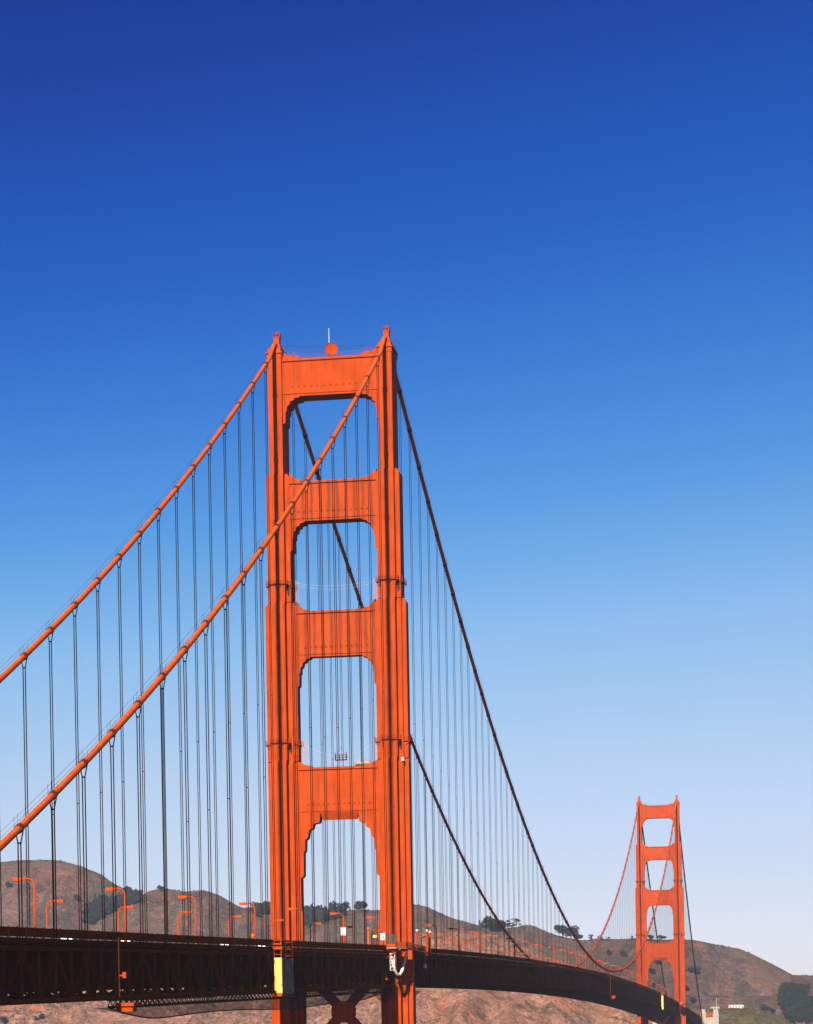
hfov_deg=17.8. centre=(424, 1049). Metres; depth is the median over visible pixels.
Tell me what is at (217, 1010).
debris net
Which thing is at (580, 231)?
sky
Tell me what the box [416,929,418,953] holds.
globe post
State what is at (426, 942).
globe post
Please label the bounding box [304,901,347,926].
woodland
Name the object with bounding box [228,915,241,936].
street lamp
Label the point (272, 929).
street lamp
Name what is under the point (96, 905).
woodland
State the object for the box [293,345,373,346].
signal wire
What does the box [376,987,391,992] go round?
work platform
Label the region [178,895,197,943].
street lamp
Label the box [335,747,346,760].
work cradle
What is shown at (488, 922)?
cypress tree
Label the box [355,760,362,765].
tarpaulin bundle
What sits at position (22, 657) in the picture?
cable
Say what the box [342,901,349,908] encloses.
cypress tree
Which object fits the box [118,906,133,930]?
street lamp
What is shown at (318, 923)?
street lamp
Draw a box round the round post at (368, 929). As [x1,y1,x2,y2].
[367,927,369,943]
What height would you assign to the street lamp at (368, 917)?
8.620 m
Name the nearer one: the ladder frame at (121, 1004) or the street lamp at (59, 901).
the ladder frame at (121, 1004)
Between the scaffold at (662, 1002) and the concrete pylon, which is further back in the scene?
the concrete pylon
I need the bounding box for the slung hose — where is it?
[390,952,406,975]
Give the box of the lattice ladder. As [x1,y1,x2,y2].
[302,740,304,761]
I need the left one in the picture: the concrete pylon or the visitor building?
the concrete pylon
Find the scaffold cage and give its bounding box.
[390,950,395,970]
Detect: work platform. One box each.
[107,988,385,1008]
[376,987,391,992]
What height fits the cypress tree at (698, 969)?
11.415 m
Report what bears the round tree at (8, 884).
on the hills
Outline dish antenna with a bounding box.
[325,342,337,355]
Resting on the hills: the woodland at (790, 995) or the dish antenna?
the woodland at (790, 995)
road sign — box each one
[341,920,345,942]
[380,933,384,944]
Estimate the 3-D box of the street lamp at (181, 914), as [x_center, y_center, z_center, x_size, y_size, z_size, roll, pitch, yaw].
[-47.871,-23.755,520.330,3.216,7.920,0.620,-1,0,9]
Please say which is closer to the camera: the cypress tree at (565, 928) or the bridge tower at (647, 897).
the bridge tower at (647, 897)
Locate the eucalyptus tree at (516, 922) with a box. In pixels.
[510,918,521,928]
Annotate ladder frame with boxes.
[115,938,137,1011]
[610,976,615,998]
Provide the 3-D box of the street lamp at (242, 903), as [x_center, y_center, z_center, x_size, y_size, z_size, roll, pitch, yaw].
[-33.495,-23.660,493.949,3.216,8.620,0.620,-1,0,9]
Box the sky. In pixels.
[0,0,812,975]
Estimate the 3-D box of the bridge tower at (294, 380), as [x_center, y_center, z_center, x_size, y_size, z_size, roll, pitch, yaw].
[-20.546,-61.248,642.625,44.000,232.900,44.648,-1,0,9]
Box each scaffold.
[269,940,293,996]
[660,993,663,1009]
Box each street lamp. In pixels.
[13,877,36,937]
[46,899,63,927]
[105,887,125,931]
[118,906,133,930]
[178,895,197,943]
[178,911,192,934]
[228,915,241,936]
[239,902,255,945]
[271,919,283,946]
[288,908,303,947]
[310,922,321,941]
[330,912,343,942]
[366,916,378,943]
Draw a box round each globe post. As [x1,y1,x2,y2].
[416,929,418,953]
[426,929,427,955]
[429,931,430,955]
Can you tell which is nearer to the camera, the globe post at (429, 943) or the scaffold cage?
the scaffold cage
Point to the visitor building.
(736, 1006)
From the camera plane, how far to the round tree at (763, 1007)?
2555.74 m
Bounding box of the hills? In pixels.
[0,860,812,1023]
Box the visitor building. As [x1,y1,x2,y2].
[729,1005,743,1007]
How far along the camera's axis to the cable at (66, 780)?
564.07 m
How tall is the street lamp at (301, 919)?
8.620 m
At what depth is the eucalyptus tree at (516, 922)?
3495.07 m
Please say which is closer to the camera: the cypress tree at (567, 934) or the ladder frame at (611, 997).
the ladder frame at (611, 997)
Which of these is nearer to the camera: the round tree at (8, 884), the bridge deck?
the bridge deck
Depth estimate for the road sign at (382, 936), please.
630.35 m
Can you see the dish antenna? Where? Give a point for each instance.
(332, 347)
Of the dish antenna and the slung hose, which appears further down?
the slung hose
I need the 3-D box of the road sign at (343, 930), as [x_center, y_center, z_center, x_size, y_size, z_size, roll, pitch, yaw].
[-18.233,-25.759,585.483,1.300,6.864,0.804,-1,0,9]
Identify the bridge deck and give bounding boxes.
[0,926,701,1023]
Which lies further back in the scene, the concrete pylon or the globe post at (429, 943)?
the concrete pylon
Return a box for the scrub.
[0,859,811,1023]
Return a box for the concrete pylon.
[653,1009,718,1023]
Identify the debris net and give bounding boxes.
[108,993,376,1018]
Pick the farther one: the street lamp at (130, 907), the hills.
the hills
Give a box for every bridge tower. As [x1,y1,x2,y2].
[265,325,431,1023]
[635,794,688,1023]
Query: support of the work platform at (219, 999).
hanging from the bridge deck
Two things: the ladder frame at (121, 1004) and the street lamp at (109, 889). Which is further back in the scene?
the street lamp at (109, 889)
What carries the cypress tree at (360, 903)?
on the hills
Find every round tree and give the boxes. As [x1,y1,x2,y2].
[0,1016,7,1023]
[5,881,11,887]
[760,1004,769,1010]
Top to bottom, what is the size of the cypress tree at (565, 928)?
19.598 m
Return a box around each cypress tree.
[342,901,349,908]
[356,901,367,910]
[481,916,505,930]
[554,925,567,933]
[564,925,579,939]
[685,966,701,972]
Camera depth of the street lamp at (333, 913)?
585.20 m
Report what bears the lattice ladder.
attached to the bridge tower at (294, 380)
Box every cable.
[0,336,701,1016]
[0,343,665,994]
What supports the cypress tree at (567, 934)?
on the hills
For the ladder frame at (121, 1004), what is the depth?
383.30 m
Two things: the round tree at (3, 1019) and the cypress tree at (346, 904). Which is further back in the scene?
the cypress tree at (346, 904)
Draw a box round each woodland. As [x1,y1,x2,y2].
[80,886,143,922]
[251,901,269,916]
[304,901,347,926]
[776,981,812,1023]
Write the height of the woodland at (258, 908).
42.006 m
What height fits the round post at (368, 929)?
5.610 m

